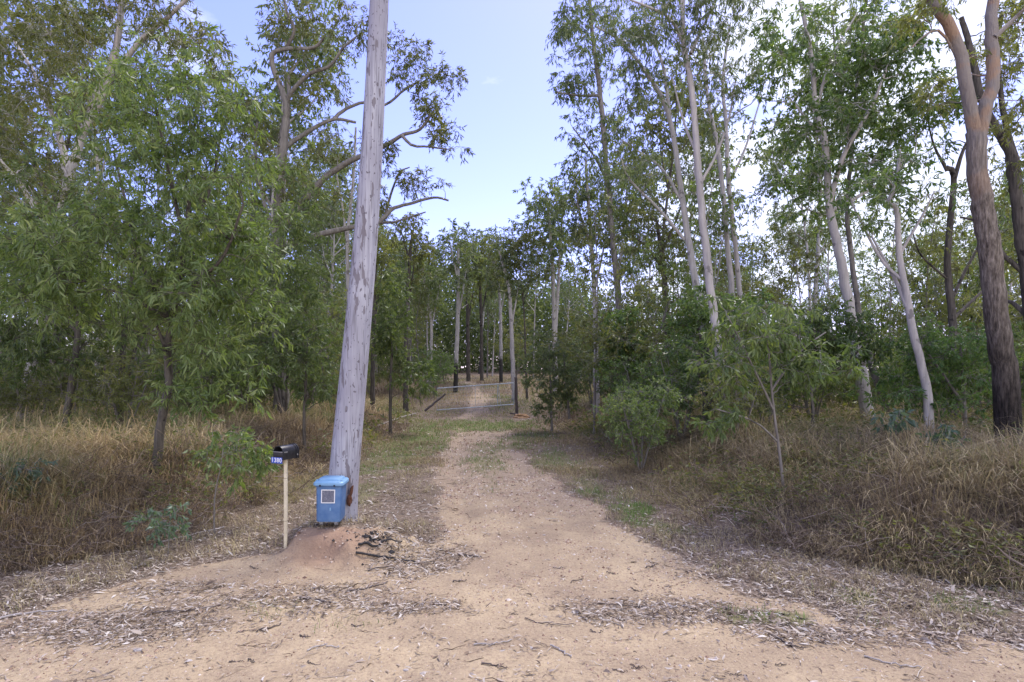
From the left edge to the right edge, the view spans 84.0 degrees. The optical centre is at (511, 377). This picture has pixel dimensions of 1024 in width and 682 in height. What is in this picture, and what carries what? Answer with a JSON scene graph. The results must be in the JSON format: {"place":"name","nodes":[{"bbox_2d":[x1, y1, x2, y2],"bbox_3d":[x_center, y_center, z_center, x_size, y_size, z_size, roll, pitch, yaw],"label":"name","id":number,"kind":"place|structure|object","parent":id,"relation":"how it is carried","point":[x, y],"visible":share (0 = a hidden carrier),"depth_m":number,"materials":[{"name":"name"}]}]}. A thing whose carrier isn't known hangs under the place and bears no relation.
{"place":"outdoors","nodes":[
{"label":"outdoors","id":0,"kind":"place"},
{"bbox_2d":[0,382,1023,681],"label":"driveway","id":1,"kind":"structure","parent":0,"point":[334,558],"depth_m":4.60,"materials":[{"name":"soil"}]},
{"bbox_2d":[271,443,298,548],"bbox_3d":[-2.562,1.442,6.433,0.170,1.366,0.250,0,0,23],"label":"mailbox","id":2,"kind":"object","parent":1,"relation":"on","point":[285,453],"visible":0.98,"depth_m":6.41,"materials":[{"name":"beige paint"}]},
{"bbox_2d":[0,364,1023,648],"bbox_3d":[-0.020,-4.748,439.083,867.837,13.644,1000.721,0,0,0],"label":"ground","id":3,"kind":"structure","parent":0,"point":[412,508],"depth_m":7.27,"materials":[{"name":"soil"}]},
{"bbox_2d":[0,458,57,496],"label":"seedling","id":4,"kind":"object","parent":3,"relation":"on","point":[36,472],"visible":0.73,"depth_m":6.55,"materials":[{"name":"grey plant"}]},
{"bbox_2d":[0,0,58,165],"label":"gum tree","id":5,"kind":"object","parent":3,"relation":"on","point":[10,80],"visible":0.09,"depth_m":19.34,"materials":[{"name":"green plant"}]},
{"bbox_2d":[0,363,66,421],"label":"bush","id":6,"kind":"object","parent":3,"relation":"on","point":[6,398],"visible":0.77,"depth_m":12.48,"materials":[{"name":"green plant"}]},
{"bbox_2d":[0,0,139,417],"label":"gum tree","id":7,"kind":"object","parent":3,"relation":"on","point":[8,129],"visible":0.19,"depth_m":14.94,"materials":[{"name":"green plant"}]},
{"bbox_2d":[32,350,117,413],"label":"bush","id":8,"kind":"object","parent":3,"relation":"on","point":[63,385],"visible":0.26,"depth_m":14.87,"materials":[{"name":"green plant"}]},
{"bbox_2d":[5,0,169,388],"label":"gum tree","id":9,"kind":"object","parent":3,"relation":"on","point":[103,24],"visible":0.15,"depth_m":20.54,"materials":[{"name":"green plant"}]},
{"bbox_2d":[0,146,188,431],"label":"wattle tree","id":10,"kind":"object","parent":3,"relation":"on","point":[34,353],"visible":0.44,"depth_m":11.36,"materials":[{"name":"green plant"}]},
{"bbox_2d":[25,246,207,394],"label":"wattle tree","id":11,"kind":"object","parent":3,"relation":"on","point":[128,346],"visible":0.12,"depth_m":17.95,"materials":[{"name":"green plant"}]},
{"bbox_2d":[0,0,238,421],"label":"gum tree","id":12,"kind":"object","parent":3,"relation":"on","point":[68,169],"visible":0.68,"depth_m":12.63,"materials":[{"name":"green plant"}]},
{"bbox_2d":[62,348,177,429],"bbox_3d":[-7.945,0.420,11.701,2.122,2.063,2.146,1,-1,18],"label":"bush","id":13,"kind":"object","parent":3,"relation":"on","point":[126,399],"visible":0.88,"depth_m":11.40,"materials":[{"name":"green plant"}]},
{"bbox_2d":[0,17,308,499],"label":"wattle tree","id":14,"kind":"object","parent":3,"relation":"on","point":[42,266],"visible":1,"depth_m":7.86,"materials":[{"name":"green plant"}]},
{"bbox_2d":[123,502,191,553],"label":"seedling","id":15,"kind":"object","parent":3,"relation":"on","point":[157,525],"visible":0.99,"depth_m":6.33,"materials":[{"name":"green plant"}]},
{"bbox_2d":[91,87,226,397],"bbox_3d":[-18.994,-7.037,30.595,5.658,17.670,5.810,0,0,-10],"label":"gum tree","id":16,"kind":"object","parent":3,"relation":"on","point":[143,178],"visible":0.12,"depth_m":30.08,"materials":[{"name":"green plant"}]},
{"bbox_2d":[160,362,236,417],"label":"bush","id":17,"kind":"object","parent":3,"relation":"on","point":[212,382],"visible":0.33,"depth_m":15.24,"materials":[{"name":"green plant"}]},
{"bbox_2d":[0,390,418,573],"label":"dry grass","id":18,"kind":"structure","parent":3,"relation":"on","point":[60,444],"depth_m":7.99,"materials":[{"name":"brown plant"}]},
{"bbox_2d":[92,156,338,425],"bbox_3d":[-6.952,-1.927,13.602,5.233,6.741,3.518,0,0,0],"label":"wattle tree","id":19,"kind":"object","parent":3,"relation":"on","point":[302,238],"visible":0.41,"depth_m":13.46,"materials":[{"name":"green plant"}]},
{"bbox_2d":[183,419,264,533],"bbox_3d":[-3.600,1.315,7.248,0.915,1.589,0.953,0,0,0],"label":"seedling","id":20,"kind":"object","parent":3,"relation":"on","point":[225,450],"visible":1,"depth_m":7.19,"materials":[{"name":"green plant"}]},
{"bbox_2d":[195,228,346,417],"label":"wattle tree","id":21,"kind":"object","parent":3,"relation":"on","point":[281,399],"visible":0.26,"depth_m":15.63,"materials":[{"name":"green plant"}]},
{"bbox_2d":[187,0,358,236],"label":"gum tree","id":22,"kind":"object","parent":3,"relation":"on","point":[295,119],"visible":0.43,"depth_m":19.81,"materials":[{"name":"green plant"}]},
{"bbox_2d":[221,94,324,314],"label":"gum tree","id":23,"kind":"object","parent":3,"relation":"on","point":[311,175],"visible":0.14,"depth_m":32.39,"materials":[{"name":"green plant"}]},
{"bbox_2d":[271,300,342,448],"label":"tree","id":24,"kind":"object","parent":3,"relation":"on","point":[296,340],"visible":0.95,"depth_m":12.81,"materials":[{"name":"green plant"}]},
{"bbox_2d":[240,278,374,409],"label":"wattle tree","id":25,"kind":"object","parent":3,"relation":"on","point":[335,313],"visible":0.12,"depth_m":20.61,"materials":[{"name":"green plant"}]},
{"bbox_2d":[286,140,359,310],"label":"gum tree","id":26,"kind":"object","parent":3,"relation":"on","point":[316,248],"visible":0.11,"depth_m":35.23,"materials":[{"name":"green plant"}]},
{"bbox_2d":[313,475,348,524],"bbox_3d":[-2.152,1.466,6.790,0.350,0.552,0.404,1,0,-4],"label":"wheelie bin","id":27,"kind":"object","parent":3,"relation":"on","point":[330,497],"visible":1,"depth_m":6.64,"materials":[{"name":"blue plastic"}]},
{"bbox_2d":[286,132,380,335],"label":"gum tree","id":28,"kind":"object","parent":3,"relation":"on","point":[329,220],"visible":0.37,"depth_m":30.88,"materials":[{"name":"green plant"}]},
{"bbox_2d":[302,111,394,303],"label":"gum tree","id":29,"kind":"object","parent":3,"relation":"on","point":[350,209],"visible":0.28,"depth_m":23.95,"materials":[{"name":"green plant"}]},
{"bbox_2d":[223,0,475,411],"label":"gum tree","id":30,"kind":"object","parent":3,"relation":"on","point":[284,145],"visible":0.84,"depth_m":17.47,"materials":[{"name":"green plant"}]},
{"bbox_2d":[324,0,388,523],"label":"timber pole","id":31,"kind":"object","parent":3,"relation":"on","point":[345,456],"visible":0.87,"depth_m":7.17,"materials":[{"name":"grey wood"}]},
{"bbox_2d":[348,225,402,410],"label":"gum tree","id":32,"kind":"object","parent":3,"relation":"on","point":[381,241],"visible":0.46,"depth_m":23.91,"materials":[{"name":"green plant"}]},
{"bbox_2d":[369,262,438,432],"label":"young tree","id":33,"kind":"object","parent":3,"relation":"on","point":[390,338],"visible":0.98,"depth_m":19.82,"materials":[{"name":"green plant"}]},
{"bbox_2d":[385,211,437,411],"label":"gum tree","id":34,"kind":"object","parent":3,"relation":"on","point":[421,255],"visible":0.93,"depth_m":29.91,"materials":[{"name":"green plant"}]},
{"bbox_2d":[396,258,451,392],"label":"gum tree","id":35,"kind":"object","parent":3,"relation":"on","point":[434,299],"visible":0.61,"depth_m":39.59,"materials":[{"name":"green plant"}]},
{"bbox_2d":[411,346,459,395],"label":"bush","id":36,"kind":"object","parent":3,"relation":"on","point":[445,369],"visible":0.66,"depth_m":38.24,"materials":[{"name":"green plant"}]},
{"bbox_2d":[431,218,486,392],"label":"gum tree","id":37,"kind":"object","parent":3,"relation":"on","point":[451,268],"visible":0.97,"depth_m":39.85,"materials":[{"name":"green plant"}]},
{"bbox_2d":[442,228,488,381],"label":"gum tree","id":38,"kind":"object","parent":3,"relation":"on","point":[468,312],"visible":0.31,"depth_m":51.84,"materials":[{"name":"green plant"}]},
{"bbox_2d":[83,372,877,505],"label":"verge grass","id":39,"kind":"structure","parent":3,"relation":"on","point":[421,462],"depth_m":13.76,"materials":[{"name":"green plant"}]},
{"bbox_2d":[461,226,505,380],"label":"gum tree","id":40,"kind":"object","parent":3,"relation":"on","point":[481,308],"visible":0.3,"depth_m":51.87,"materials":[{"name":"green plant"}]},
{"bbox_2d":[464,272,506,376],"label":"gum tree","id":41,"kind":"object","parent":3,"relation":"on","point":[489,310],"visible":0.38,"depth_m":62.24,"materials":[{"name":"green plant"}]},
{"bbox_2d":[10,235,964,376],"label":"wood","id":42,"kind":"object","parent":3,"relation":"on","point":[445,331],"visible":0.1,"depth_m":90.54,"materials":[{"name":"green plant"}]},
{"bbox_2d":[467,232,518,382],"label":"gum tree","id":43,"kind":"object","parent":3,"relation":"on","point":[482,250],"visible":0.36,"depth_m":47.86,"materials":[{"name":"green plant"}]},
{"bbox_2d":[478,224,535,399],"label":"gum tree","id":44,"kind":"object","parent":3,"relation":"on","point":[500,267],"visible":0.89,"depth_m":35.87,"materials":[{"name":"green plant"}]},
{"bbox_2d":[0,413,1023,681],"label":"leaf litter","id":45,"kind":"object","parent":3,"relation":"on","point":[834,633],"visible":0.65,"depth_m":5.05,"materials":[{"name":"brown plant"}]},
{"bbox_2d":[0,391,1023,577],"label":"weeds","id":46,"kind":"object","parent":3,"relation":"on","point":[729,491],"visible":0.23,"depth_m":8.57,"materials":[{"name":"green plant"}]},
{"bbox_2d":[0,400,1023,597],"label":"fallen brush","id":47,"kind":"object","parent":3,"relation":"on","point":[588,438],"visible":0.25,"depth_m":7.02,"materials":[{"name":"brown plant"}]},
{"bbox_2d":[0,455,1023,637],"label":"straw tufts","id":48,"kind":"object","parent":3,"relation":"on","point":[310,522],"visible":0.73,"depth_m":6.22,"materials":[{"name":"brown plant"}]},
{"bbox_2d":[485,315,546,376],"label":"wattle tree","id":49,"kind":"object","parent":3,"relation":"on","point":[520,342],"visible":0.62,"depth_m":59.29,"materials":[{"name":"green plant"}]},
{"bbox_2d":[494,222,563,399],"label":"gum tree","id":50,"kind":"object","parent":3,"relation":"on","point":[528,236],"visible":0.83,"depth_m":36.28,"materials":[{"name":"green plant"}]},
{"bbox_2d":[508,177,577,391],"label":"gum tree","id":51,"kind":"object","parent":3,"relation":"on","point":[545,222],"visible":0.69,"depth_m":37.63,"materials":[{"name":"green plant"}]},
{"bbox_2d":[515,328,590,431],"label":"sapling","id":52,"kind":"object","parent":3,"relation":"on","point":[567,397],"visible":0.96,"depth_m":20.76,"materials":[{"name":"green plant"}]},
{"bbox_2d":[547,251,591,365],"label":"gum tree","id":53,"kind":"object","parent":3,"relation":"on","point":[565,292],"visible":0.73,"depth_m":59.27,"materials":[{"name":"green plant"}]},
{"bbox_2d":[545,156,630,413],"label":"gum tree","id":54,"kind":"object","parent":3,"relation":"on","point":[584,192],"visible":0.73,"depth_m":23.92,"materials":[{"name":"green plant"}]},
{"bbox_2d":[544,0,646,414],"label":"gum tree","id":55,"kind":"object","parent":3,"relation":"on","point":[568,28],"visible":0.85,"depth_m":20.91,"materials":[{"name":"green plant"}]},
{"bbox_2d":[564,194,633,435],"bbox_3d":[2.879,-1.887,18.775,2.465,8.110,2.146,0,0,-16],"label":"young gum","id":56,"kind":"object","parent":3,"relation":"on","point":[593,258],"visible":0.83,"depth_m":18.56,"materials":[{"name":"green plant"}]},
{"bbox_2d":[573,171,653,410],"bbox_3d":[4.185,-3.171,22.897,3.227,9.820,2.854,0,1,-7],"label":"young gum","id":57,"kind":"object","parent":3,"relation":"on","point":[615,220],"visible":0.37,"depth_m":22.54,"materials":[{"name":"green plant"}]},
{"bbox_2d":[221,415,1023,632],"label":"short grass","id":58,"kind":"structure","parent":3,"relation":"on","point":[549,463],"depth_m":14.00,"materials":[{"name":"green plant"}]},
{"bbox_2d":[580,149,669,276],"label":"gum tree","id":59,"kind":"object","parent":3,"relation":"on","point":[626,200],"visible":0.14,"depth_m":33.74,"materials":[{"name":"green plant"}]},
{"bbox_2d":[592,304,659,391],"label":"bush","id":60,"kind":"object","parent":3,"relation":"on","point":[620,315],"visible":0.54,"depth_m":16.69,"materials":[{"name":"green plant"}]},
{"bbox_2d":[539,256,714,426],"bbox_3d":[3.405,-0.859,16.811,5.004,5.463,4.487,0,0,33],"label":"wattle tree","id":61,"kind":"object","parent":3,"relation":"on","point":[638,286],"visible":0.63,"depth_m":16.38,"materials":[{"name":"green plant"}]},
{"bbox_2d":[601,352,677,429],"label":"bush","id":62,"kind":"object","parent":3,"relation":"on","point":[626,385],"visible":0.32,"depth_m":15.24,"materials":[{"name":"green plant"}]},
{"bbox_2d":[586,376,696,470],"bbox_3d":[2.717,1.029,11.903,1.922,2.112,2.046,0,0,-23],"label":"bush","id":63,"kind":"object","parent":3,"relation":"on","point":[655,421],"visible":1,"depth_m":11.76,"materials":[{"name":"green plant"}]},
{"bbox_2d":[585,0,714,415],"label":"gum tree","id":64,"kind":"object","parent":3,"relation":"on","point":[608,31],"visible":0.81,"depth_m":15.41,"materials":[{"name":"green plant"}]},
{"bbox_2d":[617,186,688,344],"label":"gum tree","id":65,"kind":"object","parent":3,"relation":"on","point":[657,218],"visible":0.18,"depth_m":36.68,"materials":[{"name":"green plant"}]},
{"bbox_2d":[607,186,701,364],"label":"gum tree","id":66,"kind":"object","parent":3,"relation":"on","point":[657,229],"visible":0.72,"depth_m":21.79,"materials":[{"name":"green plant"}]},
{"bbox_2d":[589,48,725,328],"bbox_3d":[6.857,-6.760,26.761,6.366,17.175,5.675,0,0,32],"label":"gum tree","id":67,"kind":"object","parent":3,"relation":"on","point":[658,127],"visible":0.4,"depth_m":26.38,"materials":[{"name":"green plant"}]},
{"bbox_2d":[599,237,728,406],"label":"wattle tree","id":68,"kind":"object","parent":3,"relation":"on","point":[678,276],"visible":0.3,"depth_m":19.76,"materials":[{"name":"green plant"}]},
{"bbox_2d":[643,209,701,364],"bbox_3d":[6.357,-2.566,22.191,2.314,8.084,2.054,0,0,-42],"label":"young gum","id":69,"kind":"object","parent":3,"relation":"on","point":[666,233],"visible":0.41,"depth_m":21.83,"materials":[{"name":"green plant"}]},
{"bbox_2d":[630,327,726,439],"bbox_3d":[4.067,0.246,13.613,2.568,2.930,2.717,0,0,27],"label":"bush","id":70,"kind":"object","parent":3,"relation":"on","point":[690,386],"visible":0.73,"depth_m":13.19,"materials":[{"name":"green plant"}]},
{"bbox_2d":[616,0,779,414],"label":"gum tree","id":71,"kind":"object","parent":3,"relation":"on","point":[681,27],"visible":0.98,"depth_m":13.44,"materials":[{"name":"green plant"}]},
{"bbox_2d":[641,103,756,314],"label":"gum tree","id":72,"kind":"object","parent":3,"relation":"on","point":[703,163],"visible":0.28,"depth_m":34.90,"materials":[{"name":"green plant"}]},
{"bbox_2d":[669,156,745,355],"bbox_3d":[6.289,-2.771,18.299,2.354,8.378,2.662,-1,0,25],"label":"young gum","id":73,"kind":"object","parent":3,"relation":"on","point":[716,193],"visible":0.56,"depth_m":17.96,"materials":[{"name":"green plant"}]},
{"bbox_2d":[652,280,774,417],"bbox_3d":[5.165,-0.511,14.589,3.075,4.011,2.296,0,0,0],"label":"bush","id":74,"kind":"object","parent":3,"relation":"on","point":[688,322],"visible":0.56,"depth_m":14.41,"materials":[{"name":"green plant"}]},
{"bbox_2d":[674,133,757,339],"bbox_3d":[7.263,-3.741,20.912,2.865,10.494,2.780,0,0,2],"label":"young gum","id":75,"kind":"object","parent":3,"relation":"on","point":[716,176],"visible":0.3,"depth_m":20.91,"materials":[{"name":"green plant"}]},
{"bbox_2d":[669,0,786,403],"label":"gum tree","id":76,"kind":"object","parent":3,"relation":"on","point":[726,237],"visible":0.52,"depth_m":17.95,"materials":[{"name":"green plant"}]},
{"bbox_2d":[692,359,792,438],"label":"bush","id":77,"kind":"object","parent":3,"relation":"on","point":[752,407],"visible":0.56,"depth_m":11.54,"materials":[{"name":"green plant"}]},
{"bbox_2d":[726,229,782,311],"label":"gum tree","id":78,"kind":"object","parent":3,"relation":"on","point":[753,261],"visible":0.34,"depth_m":66.70,"materials":[{"name":"green plant"}]},
{"bbox_2d":[676,211,844,394],"bbox_3d":[8.420,-2.239,19.743,6.019,7.227,5.406,0,0,-32],"label":"wattle tree","id":79,"kind":"object","parent":3,"relation":"on","point":[760,284],"visible":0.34,"depth_m":19.36,"materials":[{"name":"green plant"}]},
{"bbox_2d":[714,329,806,423],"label":"bush","id":80,"kind":"object","parent":3,"relation":"on","point":[763,379],"visible":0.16,"depth_m":12.80,"materials":[{"name":"green plant"}]},
{"bbox_2d":[682,294,870,488],"bbox_3d":[3.728,0.297,7.985,2.773,2.948,1.569,0,0,0],"label":"sapling","id":81,"kind":"object","parent":3,"relation":"on","point":[762,343],"visible":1,"depth_m":7.85,"materials":[{"name":"green plant"}]},
{"bbox_2d":[544,389,1023,592],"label":"dry grass","id":82,"kind":"structure","parent":3,"relation":"on","point":[976,473],"depth_m":7.04,"materials":[{"name":"brown plant"}]},
{"bbox_2d":[764,204,831,336],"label":"gum tree","id":83,"kind":"object","parent":3,"relation":"on","point":[778,236],"visible":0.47,"depth_m":43.27,"materials":[{"name":"green plant"}]},
{"bbox_2d":[768,201,828,401],"bbox_3d":[10.037,-2.376,20.016,1.889,7.570,2.103,0,0,15],"label":"young gum","id":84,"kind":"object","parent":3,"relation":"on","point":[791,238],"visible":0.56,"depth_m":20.07,"materials":[{"name":"green plant"}]},
{"bbox_2d":[746,135,875,320],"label":"gum tree","id":85,"kind":"object","parent":3,"relation":"on","point":[771,171],"visible":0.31,"depth_m":36.46,"materials":[{"name":"green plant"}]},
{"bbox_2d":[771,344,866,416],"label":"bush","id":86,"kind":"object","parent":3,"relation":"on","point":[817,393],"visible":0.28,"depth_m":13.18,"materials":[{"name":"green plant"}]},
{"bbox_2d":[738,0,908,330],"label":"gum tree","id":87,"kind":"object","parent":3,"relation":"on","point":[793,150],"visible":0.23,"depth_m":24.21,"materials":[{"name":"green plant"}]},
{"bbox_2d":[763,297,893,424],"bbox_3d":[6.423,-0.128,11.510,2.365,3.037,2.092,0,0,-18],"label":"bush","id":88,"kind":"object","parent":3,"relation":"on","point":[821,326],"visible":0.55,"depth_m":11.15,"materials":[{"name":"green plant"}]},
{"bbox_2d":[799,174,865,331],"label":"gum tree","id":89,"kind":"object","parent":3,"relation":"on","point":[843,232],"visible":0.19,"depth_m":50.60,"materials":[{"name":"green plant"}]},
{"bbox_2d":[732,0,977,422],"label":"gum tree","id":90,"kind":"object","parent":3,"relation":"on","point":[818,107],"visible":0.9,"depth_m":12.82,"materials":[{"name":"green plant"}]},
{"bbox_2d":[790,0,952,414],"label":"gum tree","id":91,"kind":"object","parent":3,"relation":"on","point":[846,220],"visible":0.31,"depth_m":14.46,"materials":[{"name":"green plant"}]},
{"bbox_2d":[829,269,944,381],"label":"wattle tree","id":92,"kind":"object","parent":3,"relation":"on","point":[876,315],"visible":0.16,"depth_m":25.52,"materials":[{"name":"green plant"}]},
{"bbox_2d":[817,128,969,429],"bbox_3d":[6.952,-1.430,10.445,2.456,5.680,2.023,0,0,0],"label":"gum tree","id":93,"kind":"object","parent":3,"relation":"on","point":[885,176],"visible":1,"depth_m":10.45,"materials":[{"name":"green plant"}]},
{"bbox_2d":[869,408,918,435],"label":"seedling","id":94,"kind":"object","parent":3,"relation":"on","point":[893,417],"visible":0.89,"depth_m":8.60,"materials":[{"name":"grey plant"}]},
{"bbox_2d":[854,209,936,356],"bbox_3d":[15.067,-2.773,22.669,2.455,8.414,2.521,0,0,-1],"label":"young gum","id":95,"kind":"object","parent":3,"relation":"on","point":[907,229],"visible":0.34,"depth_m":22.59,"materials":[{"name":"green plant"}]},
{"bbox_2d":[883,179,976,352],"bbox_3d":[13.543,-2.514,18.403,2.475,7.868,2.129,0,0,1],"label":"young gum","id":96,"kind":"object","parent":3,"relation":"on","point":[940,234],"visible":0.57,"depth_m":18.32,"materials":[{"name":"green plant"}]},
{"bbox_2d":[847,311,1017,432],"bbox_3d":[7.991,0.014,10.842,2.286,2.697,2.144,0,0,0],"label":"bush","id":97,"kind":"object","parent":3,"relation":"on","point":[942,354],"visible":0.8,"depth_m":10.77,"materials":[{"name":"green plant"}]},
{"bbox_2d":[881,329,992,423],"bbox_3d":[9.892,0.141,12.865,2.385,2.432,2.240,0,0,-24],"label":"bush","id":98,"kind":"object","parent":3,"relation":"on","point":[899,364],"visible":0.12,"depth_m":12.77,"materials":[{"name":"green plant"}]},
{"bbox_2d":[860,227,1023,409],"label":"wattle tree","id":99,"kind":"object","parent":3,"relation":"on","point":[978,303],"visible":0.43,"depth_m":18.09,"materials":[{"name":"green plant"}]},
{"bbox_2d":[860,220,1023,366],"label":"wattle tree","id":100,"kind":"object","parent":3,"relation":"on","point":[976,279],"visible":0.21,"depth_m":19.88,"materials":[{"name":"green plant"}]},
{"bbox_2d":[915,423,970,454],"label":"seedling","id":101,"kind":"object","parent":3,"relation":"on","point":[946,431],"visible":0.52,"depth_m":8.11,"materials":[{"name":"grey plant"}]},
{"bbox_2d":[876,0,1023,443],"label":"rough barked tree","id":102,"kind":"object","parent":3,"relation":"on","point":[1006,387],"visible":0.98,"depth_m":9.33,"materials":[{"name":"brown plant"}]},
{"bbox_2d":[897,60,1020,420],"bbox_3d":[10.471,-2.683,13.164,3.406,8.152,2.267,0,0,-43],"label":"gum tree","id":103,"kind":"object","parent":3,"relation":"on","point":[950,293],"visible":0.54,"depth_m":12.98,"materials":[{"name":"green plant"}]},
{"bbox_2d":[928,0,1023,331],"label":"dark forked tree","id":104,"kind":"object","parent":3,"relation":"on","point":[1013,164],"visible":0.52,"depth_m":11.99,"materials":[{"name":"green plant"}]},
{"bbox_2d":[958,320,1023,409],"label":"bush","id":105,"kind":"object","parent":3,"relation":"on","point":[1021,359],"visible":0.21,"depth_m":12.51,"materials":[{"name":"green plant"}]},
{"bbox_2d":[0,0,1023,367],"label":"sky","id":106,"kind":"structure","parent":0,"point":[506,108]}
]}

